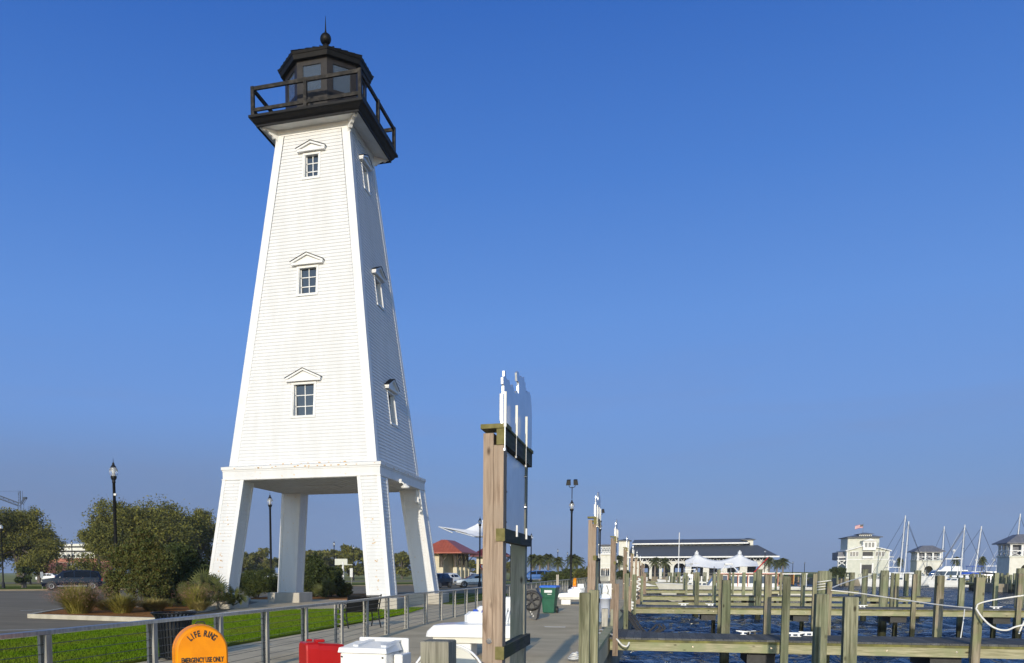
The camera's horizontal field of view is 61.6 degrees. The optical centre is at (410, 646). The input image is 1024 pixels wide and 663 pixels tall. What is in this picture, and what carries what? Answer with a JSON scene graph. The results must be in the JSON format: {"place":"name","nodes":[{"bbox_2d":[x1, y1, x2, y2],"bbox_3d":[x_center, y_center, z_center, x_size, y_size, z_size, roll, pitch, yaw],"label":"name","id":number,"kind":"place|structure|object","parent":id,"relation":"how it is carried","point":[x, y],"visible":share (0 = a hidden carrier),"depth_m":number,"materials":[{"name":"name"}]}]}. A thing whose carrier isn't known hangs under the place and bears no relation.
{"place":"outdoors","nodes":[
{"label":"outdoors","id":0,"kind":"place"},
{"bbox_2d":[58,544,93,562],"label":"parking building","id":1,"kind":"structure","parent":0,"point":[76,548],"depth_m":272.27,"materials":[{"name":"concrete"}]},
{"bbox_2d":[0,583,412,588],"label":"verge","id":2,"kind":"structure","parent":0,"point":[28,587],"depth_m":94.08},
{"bbox_2d":[14,566,34,587],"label":"bushy tree","id":3,"kind":"object","parent":2,"relation":"on","point":[24,578],"visible":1,"depth_m":91.86,"materials":[{"name":"green plant"}]},
{"bbox_2d":[66,494,207,574],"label":"oak tree","id":4,"kind":"object","parent":2,"relation":"on","point":[167,524],"visible":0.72,"depth_m":101.27,"materials":[{"name":"green plant"}]},
{"bbox_2d":[433,539,478,578],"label":"park building","id":5,"kind":"structure","parent":2,"relation":"on","point":[451,556],"depth_m":125.28,"materials":[{"name":"red"}]},
{"bbox_2d":[0,607,423,662],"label":"lawn","id":6,"kind":"structure","parent":0,"point":[229,644],"depth_m":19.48,"materials":[{"name":"plant"}]},
{"bbox_2d":[0,599,445,639],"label":"plaza","id":7,"kind":"structure","parent":0,"point":[262,604],"depth_m":41.37,"materials":[{"name":"concrete"}]},
{"bbox_2d":[223,585,248,605],"bbox_3d":[-7.744,-2.266,37.401,1.151,0.977,1.418,1,5,16],"label":"palmetto","id":8,"kind":"object","parent":7,"relation":"on","point":[233,599],"visible":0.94,"depth_m":37.34,"materials":[{"name":"green plant"}]},
{"bbox_2d":[251,593,403,599],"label":"planting bed","id":9,"kind":"object","parent":7,"relation":"on","point":[334,597],"visible":0.1,"depth_m":53.43,"materials":[{"name":"brown soil"}]},
{"bbox_2d":[239,565,277,597],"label":"bush","id":10,"kind":"object","parent":9,"relation":"on","point":[254,581],"visible":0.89,"depth_m":52.49,"materials":[{"name":"green plant"}]},
{"bbox_2d":[304,551,344,596],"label":"dark shrub","id":11,"kind":"object","parent":9,"relation":"on","point":[316,571],"visible":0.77,"depth_m":53.64,"materials":[{"name":"green plant"}]},
{"bbox_2d":[313,577,336,597],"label":"palmetto","id":12,"kind":"object","parent":9,"relation":"on","point":[327,584],"visible":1,"depth_m":52.02,"materials":[{"name":"green plant"}]},
{"bbox_2d":[208,16,448,609],"bbox_3d":[-3.904,-15.512,40.357,9.578,27.177,9.578,1,5,16],"label":"lighthouse","id":13,"kind":"object","parent":7,"relation":"on","point":[323,405],"visible":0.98,"depth_m":38.00,"materials":[{"name":"white paint"}]},
{"bbox_2d":[284,367,321,417],"bbox_3d":[-4.731,-11.228,37.766,1.740,2.179,0.453,1,5,16],"label":"window","id":14,"kind":"structure","parent":13,"relation":"in","point":[303,394],"depth_m":37.83,"materials":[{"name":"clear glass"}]},
{"bbox_2d":[289,252,324,296],"bbox_3d":[-4.569,-16.551,37.907,1.600,1.880,0.439,1,5,16],"label":"window","id":15,"kind":"structure","parent":13,"relation":"in","point":[307,276],"depth_m":37.93,"materials":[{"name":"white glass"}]},
{"bbox_2d":[295,140,325,179],"bbox_3d":[-4.413,-21.710,38.044,1.420,1.654,0.439,1,5,16],"label":"window","id":16,"kind":"structure","parent":13,"relation":"in","point":[311,161],"depth_m":37.99,"materials":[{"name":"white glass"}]},
{"bbox_2d":[359,154,372,195],"bbox_3d":[-2.148,-21.823,39.307,0.439,1.654,1.420,1,5,16],"label":"window","id":17,"kind":"structure","parent":13,"relation":"in","point":[366,163],"depth_m":39.38,"materials":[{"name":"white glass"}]},
{"bbox_2d":[371,266,386,310],"bbox_3d":[-1.556,-16.702,39.587,0.439,1.880,1.600,1,5,16],"label":"window","id":18,"kind":"structure","parent":13,"relation":"in","point":[379,276],"depth_m":39.81,"materials":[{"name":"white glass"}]},
{"bbox_2d":[385,379,399,427],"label":"window","id":19,"kind":"structure","parent":13,"relation":"in","point":[392,388],"depth_m":40.21,"materials":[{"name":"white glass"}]},
{"bbox_2d":[0,584,568,633],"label":"parking lot","id":20,"kind":"structure","parent":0,"point":[13,604],"depth_m":39.88,"materials":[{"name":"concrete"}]},
{"bbox_2d":[41,570,102,590],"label":"parked suv","id":21,"kind":"object","parent":20,"relation":"on","point":[76,576],"visible":0.72,"depth_m":77.88,"materials":[{"name":"blue paint"}]},
{"bbox_2d":[39,602,189,616],"bbox_3d":[-11.976,-1.792,38.939,6.716,0.140,22.543,0,5,-2],"label":"planting bed","id":22,"kind":"object","parent":20,"relation":"on","point":[138,612],"visible":0.07,"depth_m":32.15,"materials":[{"name":"brown soil"}]},
{"bbox_2d":[32,577,118,613],"bbox_3d":[-12.211,-1.897,31.393,3.225,1.378,3.149,1,5,16],"label":"grass clump","id":23,"kind":"object","parent":22,"relation":"on","point":[78,600],"visible":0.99,"depth_m":30.96,"materials":[{"name":"plant"}]},
{"bbox_2d":[109,462,119,597],"bbox_3d":[-13.820,-5.294,39.791,0.410,6.895,0.410,1,5,16],"label":"street lamp","id":24,"kind":"object","parent":22,"relation":"on","point":[113,471],"visible":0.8,"depth_m":39.59,"materials":[{"name":"black metal"}]},
{"bbox_2d":[93,592,145,612],"bbox_3d":[-10.794,-1.643,31.681,2.261,0.817,2.217,1,5,16],"label":"grass clump","id":25,"kind":"object","parent":22,"relation":"on","point":[121,604],"visible":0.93,"depth_m":31.37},
{"bbox_2d":[98,525,181,607],"bbox_3d":[-11.649,-3.430,36.547,3.590,3.589,2.081,3,6,30],"label":"holly shrub","id":26,"kind":"object","parent":22,"relation":"on","point":[145,559],"visible":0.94,"depth_m":36.10,"materials":[{"name":"green plant"}]},
{"bbox_2d":[136,598,176,610],"bbox_3d":[-10.148,-1.669,33.600,2.095,0.535,2.165,1,5,16],"label":"grass clump","id":27,"kind":"object","parent":22,"relation":"on","point":[156,605],"visible":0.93,"depth_m":33.32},
{"bbox_2d":[164,578,193,606],"bbox_3d":[-9.909,-2.307,37.076,1.715,1.337,1.420,-3,6,-33],"label":"palmetto","id":28,"kind":"object","parent":22,"relation":"on","point":[180,588],"visible":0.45,"depth_m":36.81,"materials":[{"name":"green plant"}]},
{"bbox_2d":[148,541,244,603],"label":"dark shrub","id":29,"kind":"object","parent":22,"relation":"on","point":[187,558],"visible":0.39,"depth_m":40.33,"materials":[{"name":"green plant"}]},
{"bbox_2d":[175,581,222,609],"bbox_3d":[-8.601,-2.069,34.174,2.038,1.226,2.053,-3,6,-33],"label":"grass clump","id":30,"kind":"object","parent":22,"relation":"on","point":[196,594],"visible":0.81,"depth_m":33.91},
{"bbox_2d":[182,567,231,603],"bbox_3d":[-8.930,-2.596,37.051,2.456,1.822,2.272,-1,5,-6],"label":"palmetto","id":31,"kind":"object","parent":22,"relation":"on","point":[201,579],"visible":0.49,"depth_m":36.84,"materials":[{"name":"green plant"}]},
{"bbox_2d":[27,598,250,621],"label":"island kerb","id":32,"kind":"structure","parent":20,"relation":"on","point":[77,617],"depth_m":29.47,"materials":[{"name":"concrete"}]},
{"bbox_2d":[267,495,272,574],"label":"street lamp","id":33,"kind":"object","parent":20,"relation":"on","point":[269,501],"visible":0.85,"depth_m":57.51,"materials":[{"name":"black metal"}]},
{"bbox_2d":[437,573,452,587],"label":"parked car","id":34,"kind":"object","parent":20,"relation":"on","point":[445,579],"visible":0.41,"depth_m":86.82,"materials":[{"name":"blue paint"}]},
{"bbox_2d":[454,574,481,587],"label":"parked car","id":35,"kind":"object","parent":20,"relation":"on","point":[470,580],"visible":0.52,"depth_m":88.81,"materials":[{"name":"silver metal"}]},
{"bbox_2d":[439,520,531,537],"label":"sail canopy","id":36,"kind":"object","parent":20,"relation":"on","point":[472,531],"visible":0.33,"depth_m":99.80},
{"bbox_2d":[138,581,607,662],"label":"sidewalk","id":37,"kind":"structure","parent":0,"point":[277,643],"depth_m":21.78,"materials":[{"name":"concrete"}]},
{"bbox_2d":[150,611,196,659],"bbox_3d":[-4.380,-0.198,15.765,0.840,0.876,0.835,1,5,16],"label":"litter bin","id":38,"kind":"object","parent":37,"relation":"on","point":[173,625],"visible":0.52,"depth_m":15.52,"materials":[{"name":"black metal"}]},
{"bbox_2d":[339,594,381,628],"bbox_3d":[-1.467,-1.033,24.827,1.056,0.977,0.757,-3,6,-26],"label":"park bench","id":39,"kind":"object","parent":37,"relation":"on","point":[353,605],"visible":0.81,"depth_m":24.60,"materials":[{"name":"black metal"}]},
{"bbox_2d":[0,572,839,590],"bbox_3d":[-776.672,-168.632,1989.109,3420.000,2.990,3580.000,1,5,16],"label":"ground","id":40,"kind":"structure","parent":0,"point":[9,577],"depth_m":208.97,"materials":[{"name":"concrete"}]},
{"bbox_2d":[0,505,69,584],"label":"oak tree","id":41,"kind":"object","parent":40,"relation":"on","point":[19,527],"visible":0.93,"depth_m":116.44,"materials":[{"name":"green plant"}]},
{"bbox_2d":[48,554,92,575],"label":"oak tree","id":42,"kind":"object","parent":40,"relation":"on","point":[68,564],"visible":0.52,"depth_m":138.91,"materials":[{"name":"green plant"}]},
{"bbox_2d":[179,506,216,563],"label":"oak tree","id":43,"kind":"object","parent":40,"relation":"on","point":[208,530],"visible":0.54,"depth_m":116.42,"materials":[{"name":"green plant"}]},
{"bbox_2d":[249,547,277,575],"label":"tree","id":44,"kind":"object","parent":40,"relation":"on","point":[264,562],"visible":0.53,"depth_m":208.50,"materials":[{"name":"green plant"}]},
{"bbox_2d":[321,549,348,567],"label":"tree","id":45,"kind":"object","parent":40,"relation":"on","point":[328,555],"visible":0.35,"depth_m":223.55,"materials":[{"name":"green plant"}]},
{"bbox_2d":[335,543,364,578],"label":"tree","id":46,"kind":"object","parent":40,"relation":"on","point":[346,552],"visible":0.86,"depth_m":217.20,"materials":[{"name":"green plant"}]},
{"bbox_2d":[394,551,410,578],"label":"tree","id":47,"kind":"object","parent":40,"relation":"on","point":[402,558],"visible":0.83,"depth_m":213.90,"materials":[{"name":"green plant"}]},
{"bbox_2d":[420,639,455,662],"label":"piling","id":48,"kind":"object","parent":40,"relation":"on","point":[437,650],"visible":1,"depth_m":6.61,"materials":[{"name":"wood"}]},
{"bbox_2d":[246,578,647,662],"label":"pier deck","id":49,"kind":"structure","parent":40,"relation":"on","point":[556,640],"depth_m":21.45,"materials":[{"name":"concrete"}]},
{"bbox_2d":[172,621,227,662],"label":"life ring cabinet","id":50,"kind":"object","parent":49,"relation":"on","point":[198,643],"visible":1,"depth_m":9.45,"materials":[{"name":"plastic"}]},
{"bbox_2d":[0,576,608,662],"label":"cable railing","id":51,"kind":"object","parent":49,"relation":"on","point":[44,642],"visible":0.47,"depth_m":14.32,"materials":[{"name":"metal"}]},
{"bbox_2d":[299,639,343,662],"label":"hose cabinet","id":52,"kind":"object","parent":49,"relation":"on","point":[316,651],"visible":0.99,"depth_m":9.06,"materials":[{"name":"red plastic"}]},
{"bbox_2d":[338,637,410,662],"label":"dock box","id":53,"kind":"object","parent":49,"relation":"on","point":[378,650],"visible":1,"depth_m":9.10,"materials":[{"name":"plastic"}]},
{"bbox_2d":[416,644,481,662],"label":"hose reel","id":54,"kind":"object","parent":49,"relation":"on","point":[463,656],"visible":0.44,"depth_m":7.81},
{"bbox_2d":[426,597,509,656],"bbox_3d":[1.236,-0.361,16.156,1.699,1.125,1.110,1,5,16],"label":"storage bench","id":55,"kind":"object","parent":49,"relation":"on","point":[467,633],"visible":0.47,"depth_m":15.77,"materials":[{"name":"white plastic"}]},
{"bbox_2d":[481,371,532,662],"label":"sign frame","id":56,"kind":"object","parent":49,"relation":"on","point":[507,455],"visible":1,"depth_m":8.47,"materials":[{"name":"brown wood"}]},
{"bbox_2d":[526,588,542,619],"bbox_3d":[4.078,-1.422,28.609,0.745,1.060,0.790,1,5,16],"label":"dock cart","id":57,"kind":"object","parent":49,"relation":"on","point":[534,601],"visible":0.8,"depth_m":28.32,"materials":[{"name":"grey plastic"}]},
{"bbox_2d":[539,585,559,612],"bbox_3d":[5.426,-1.832,33.151,0.660,1.077,0.819,2,5,21],"label":"wheeled bin","id":58,"kind":"object","parent":49,"relation":"on","point":[549,593],"visible":0.98,"depth_m":32.87,"materials":[{"name":"green plastic"}]},
{"bbox_2d":[558,584,584,604],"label":"storage bench","id":59,"kind":"object","parent":49,"relation":"on","point":[572,593],"visible":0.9,"depth_m":41.66,"materials":[{"name":"white plastic"}]},
{"bbox_2d":[566,479,577,588],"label":"street lamp","id":60,"kind":"object","parent":49,"relation":"on","point":[572,504],"visible":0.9,"depth_m":61.89,"materials":[{"name":"black metal"}]},
{"bbox_2d":[587,492,601,602],"bbox_3d":[4.998,-2.313,23.091,0.267,3.787,2.275,1,5,16],"label":"sign frame","id":61,"kind":"object","parent":49,"relation":"on","point":[594,558],"visible":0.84,"depth_m":22.14,"materials":[{"name":"wood"}]},
{"bbox_2d":[598,584,611,621],"bbox_3d":[6.083,-1.359,26.814,0.480,1.218,0.253,1,5,16],"label":"utility post","id":62,"kind":"object","parent":49,"relation":"on","point":[604,589],"visible":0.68,"depth_m":26.79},
{"bbox_2d":[601,608,612,626],"bbox_3d":[5.562,-0.771,23.798,0.655,0.589,0.221,-5,7,-44],"label":"junction box","id":63,"kind":"object","parent":49,"relation":"on","point":[604,618],"visible":0.82,"depth_m":23.57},
{"bbox_2d":[610,520,618,610],"bbox_3d":[8.431,-3.373,35.201,0.267,3.787,2.275,1,5,16],"label":"sign frame","id":64,"kind":"object","parent":49,"relation":"on","point":[613,559],"visible":0.9,"depth_m":34.25,"materials":[{"name":"metal"}]},
{"bbox_2d":[612,584,618,655],"bbox_3d":[4.984,-0.637,20.645,0.125,1.755,0.100,1,5,16],"label":"fender board","id":65,"kind":"object","parent":49,"relation":"attached to","point":[615,618],"visible":1,"depth_m":20.60,"materials":[{"name":"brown wood"}]},
{"bbox_2d":[599,596,631,650],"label":"edge timber","id":66,"kind":"object","parent":49,"relation":"on","point":[604,634],"depth_m":21.21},
{"bbox_2d":[623,573,628,628],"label":"piling","id":67,"kind":"object","parent":49,"relation":"attached to","point":[626,597],"visible":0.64,"depth_m":29.02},
{"bbox_2d":[646,589,858,594],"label":"finger pier","id":68,"kind":"structure","parent":49,"relation":"attached to","point":[682,592],"depth_m":75.45,"materials":[{"name":"brown wood"}]},
{"bbox_2d":[640,594,931,606],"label":"finger pier","id":69,"kind":"structure","parent":49,"relation":"attached to","point":[749,600],"depth_m":56.48,"materials":[{"name":"brown wood"}]},
{"bbox_2d":[609,629,1023,662],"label":"finger pier","id":70,"kind":"structure","parent":49,"relation":"attached to","point":[761,648],"depth_m":20.10,"materials":[{"name":"brown wood"}]},
{"bbox_2d":[636,604,1023,623],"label":"finger pier","id":71,"kind":"structure","parent":49,"relation":"attached to","point":[901,614],"depth_m":37.67,"materials":[{"name":"brown wood"}]},
{"bbox_2d":[572,565,587,583],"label":"round bush","id":72,"kind":"object","parent":40,"relation":"on","point":[581,573],"visible":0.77,"depth_m":111.89,"materials":[{"name":"green plant"}]},
{"bbox_2d":[600,544,610,580],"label":"marina office","id":73,"kind":"structure","parent":40,"relation":"on","point":[605,561],"depth_m":149.88,"materials":[{"name":"grey"}]},
{"bbox_2d":[604,614,635,662],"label":"seawall","id":74,"kind":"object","parent":40,"relation":"on","point":[610,658],"depth_m":26.00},
{"bbox_2d":[618,538,778,578],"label":"event pavilion","id":75,"kind":"structure","parent":40,"relation":"on","point":[711,549],"depth_m":228.28,"materials":[{"name":"grey"}]},
{"bbox_2d":[683,550,758,571],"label":"peaked tent","id":76,"kind":"object","parent":40,"relation":"on","point":[739,560],"visible":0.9,"depth_m":188.32,"materials":[{"name":"white"}]},
{"bbox_2d":[648,577,859,585],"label":"seawall","id":77,"kind":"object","parent":40,"relation":"on","point":[856,583],"visible":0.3,"depth_m":193.99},
{"bbox_2d":[832,533,892,578],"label":"yacht club","id":78,"kind":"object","parent":40,"relation":"on","point":[857,553],"visible":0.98,"depth_m":176.12,"materials":[{"name":"white"}]},
{"bbox_2d":[907,546,945,575],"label":"gatehouse","id":79,"kind":"object","parent":40,"relation":"on","point":[933,556],"visible":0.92,"depth_m":170.17,"materials":[{"name":"white"}]},
{"bbox_2d":[443,593,508,604],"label":"lawn strip","id":80,"kind":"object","parent":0,"point":[459,596],"visible":0.35,"depth_m":52.77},
{"bbox_2d":[0,0,1023,572],"label":"sky","id":81,"kind":"structure","parent":0,"point":[754,269],"materials":[{"name":"blue"}]},
{"bbox_2d":[619,582,1023,662],"bbox_3d":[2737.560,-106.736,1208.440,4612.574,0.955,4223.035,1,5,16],"label":"water","id":82,"kind":"structure","parent":0,"point":[681,623],"depth_m":46.80,"materials":[{"name":"blue liquid"}]},
{"bbox_2d":[578,593,590,662],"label":"piling","id":83,"kind":"object","parent":82,"relation":"in","point":[584,626],"visible":1,"depth_m":9.79,"materials":[{"name":"wood"}]},
{"bbox_2d":[589,590,598,662],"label":"piling","id":84,"kind":"object","parent":82,"relation":"in","point":[594,629],"visible":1,"depth_m":9.87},
{"bbox_2d":[711,573,715,632],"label":"piling","id":85,"kind":"object","parent":82,"relation":"in","point":[713,598],"visible":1,"depth_m":40.59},
{"bbox_2d":[717,574,722,633],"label":"piling","id":86,"kind":"object","parent":82,"relation":"in","point":[719,602],"visible":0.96,"depth_m":38.44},
{"bbox_2d":[719,580,730,662],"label":"piling","id":87,"kind":"object","parent":82,"relation":"in","point":[725,610],"visible":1,"depth_m":22.86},
{"bbox_2d":[655,557,811,601],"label":"work boat","id":88,"kind":"object","parent":82,"relation":"on","point":[738,581],"visible":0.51,"depth_m":86.74,"materials":[{"name":"white"}]},
{"bbox_2d":[754,569,761,619],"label":"piling","id":89,"kind":"object","parent":82,"relation":"in","point":[758,592],"visible":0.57,"depth_m":53.33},
{"bbox_2d":[763,575,771,633],"bbox_3d":[9.221,0.413,22.065,0.165,4.519,0.165,1,5,13],"label":"piling","id":90,"kind":"object","parent":82,"relation":"in","point":[767,604],"visible":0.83,"depth_m":21.86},
{"bbox_2d":[779,576,790,662],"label":"piling","id":91,"kind":"object","parent":82,"relation":"in","point":[785,613],"visible":1,"depth_m":19.71,"materials":[{"name":"wood"}]},
{"bbox_2d":[799,573,805,634],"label":"piling","id":92,"kind":"object","parent":82,"relation":"in","point":[802,598],"visible":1,"depth_m":39.52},
{"bbox_2d":[810,574,817,634],"bbox_3d":[17.775,-0.934,37.522,0.165,4.495,0.165,1,5,15],"label":"piling","id":93,"kind":"object","parent":82,"relation":"in","point":[814,585],"visible":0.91,"depth_m":37.37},
{"bbox_2d":[811,594,828,662],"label":"piling","id":94,"kind":"object","parent":82,"relation":"in","point":[820,628],"visible":1,"depth_m":15.03,"materials":[{"name":"wood"}]},
{"bbox_2d":[817,571,829,593],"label":"piling","id":95,"kind":"object","parent":82,"relation":"in","point":[823,575],"visible":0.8,"depth_m":22.31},
{"bbox_2d":[826,582,831,662],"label":"piling","id":96,"kind":"object","parent":82,"relation":"in","point":[828,588],"visible":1,"depth_m":22.11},
{"bbox_2d":[831,590,971,608],"bbox_3d":[11.751,-1.146,20.384,0.374,0.343,3.740,-2,5,-22],"label":"mooring line","id":97,"kind":"object","parent":96,"relation":"attached to","point":[903,599],"visible":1,"depth_m":20.45,"materials":[{"name":"white fabric"}]},
{"bbox_2d":[840,597,858,662],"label":"piling","id":98,"kind":"object","parent":82,"relation":"in","point":[849,631],"visible":1,"depth_m":12.64,"materials":[{"name":"wood"}]},
{"bbox_2d":[860,569,867,620],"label":"piling","id":99,"kind":"object","parent":82,"relation":"in","point":[864,587],"visible":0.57,"depth_m":53.07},
{"bbox_2d":[877,570,888,635],"bbox_3d":[21.761,-1.163,39.205,0.367,4.646,0.362,2,5,16],"label":"piling","id":100,"kind":"object","parent":82,"relation":"in","point":[883,591],"visible":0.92,"depth_m":38.99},
{"bbox_2d":[892,573,899,635],"bbox_3d":[22.020,-1.047,38.639,0.165,4.511,0.165,1,5,14],"label":"piling","id":101,"kind":"object","parent":82,"relation":"in","point":[896,595],"visible":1,"depth_m":38.48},
{"bbox_2d":[868,515,927,586],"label":"sailboat","id":102,"kind":"object","parent":82,"relation":"on","point":[901,581],"visible":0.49,"depth_m":159.45,"materials":[{"name":"white"}]},
{"bbox_2d":[909,574,917,636],"bbox_3d":[21.528,-0.842,36.474,0.165,4.481,0.165,1,6,14],"label":"piling","id":103,"kind":"object","parent":82,"relation":"in","point":[913,606],"visible":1,"depth_m":36.33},
{"bbox_2d":[932,576,944,636],"bbox_3d":[12.968,0.511,21.006,0.165,4.495,0.165,1,5,13],"label":"piling","id":104,"kind":"object","parent":82,"relation":"in","point":[938,609],"visible":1,"depth_m":20.81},
{"bbox_2d":[900,539,987,586],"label":"motor yacht","id":105,"kind":"object","parent":82,"relation":"on","point":[946,571],"visible":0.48,"depth_m":156.77,"materials":[{"name":"white"}]},
{"bbox_2d":[926,525,990,586],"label":"sailboat","id":106,"kind":"object","parent":82,"relation":"on","point":[951,582],"visible":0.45,"depth_m":151.63,"materials":[{"name":"white"}]},
{"bbox_2d":[956,577,964,636],"bbox_3d":[25.128,-0.975,38.896,0.220,4.314,0.220,1,5,17],"label":"piling","id":107,"kind":"object","parent":82,"relation":"in","point":[961,593],"visible":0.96,"depth_m":38.75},
{"bbox_2d":[969,577,984,662],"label":"piling","id":108,"kind":"object","parent":82,"relation":"in","point":[976,623],"visible":1,"depth_m":18.66,"materials":[{"name":"wood"}]},
{"bbox_2d":[990,573,998,637],"bbox_3d":[25.771,-0.972,37.584,0.165,4.532,0.165,1,5,13],"label":"piling","id":109,"kind":"object","parent":82,"relation":"in","point":[995,596],"visible":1,"depth_m":37.42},
{"bbox_2d":[985,583,1008,591],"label":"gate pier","id":110,"kind":"structure","parent":82,"relation":"in","point":[1001,587],"depth_m":115.41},
{"bbox_2d":[992,534,1023,582],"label":"gatehouse","id":111,"kind":"object","parent":110,"relation":"on","point":[1010,558],"visible":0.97,"depth_m":116.73,"materials":[{"name":"white"}]},
{"bbox_2d":[1012,568,1023,638],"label":"piling","id":112,"kind":"object","parent":82,"relation":"in","point":[1019,570],"visible":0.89,"depth_m":38.78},
{"bbox_2d":[1014,573,1023,638],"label":"piling","id":113,"kind":"object","parent":82,"relation":"in","point":[1019,591],"visible":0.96,"depth_m":35.27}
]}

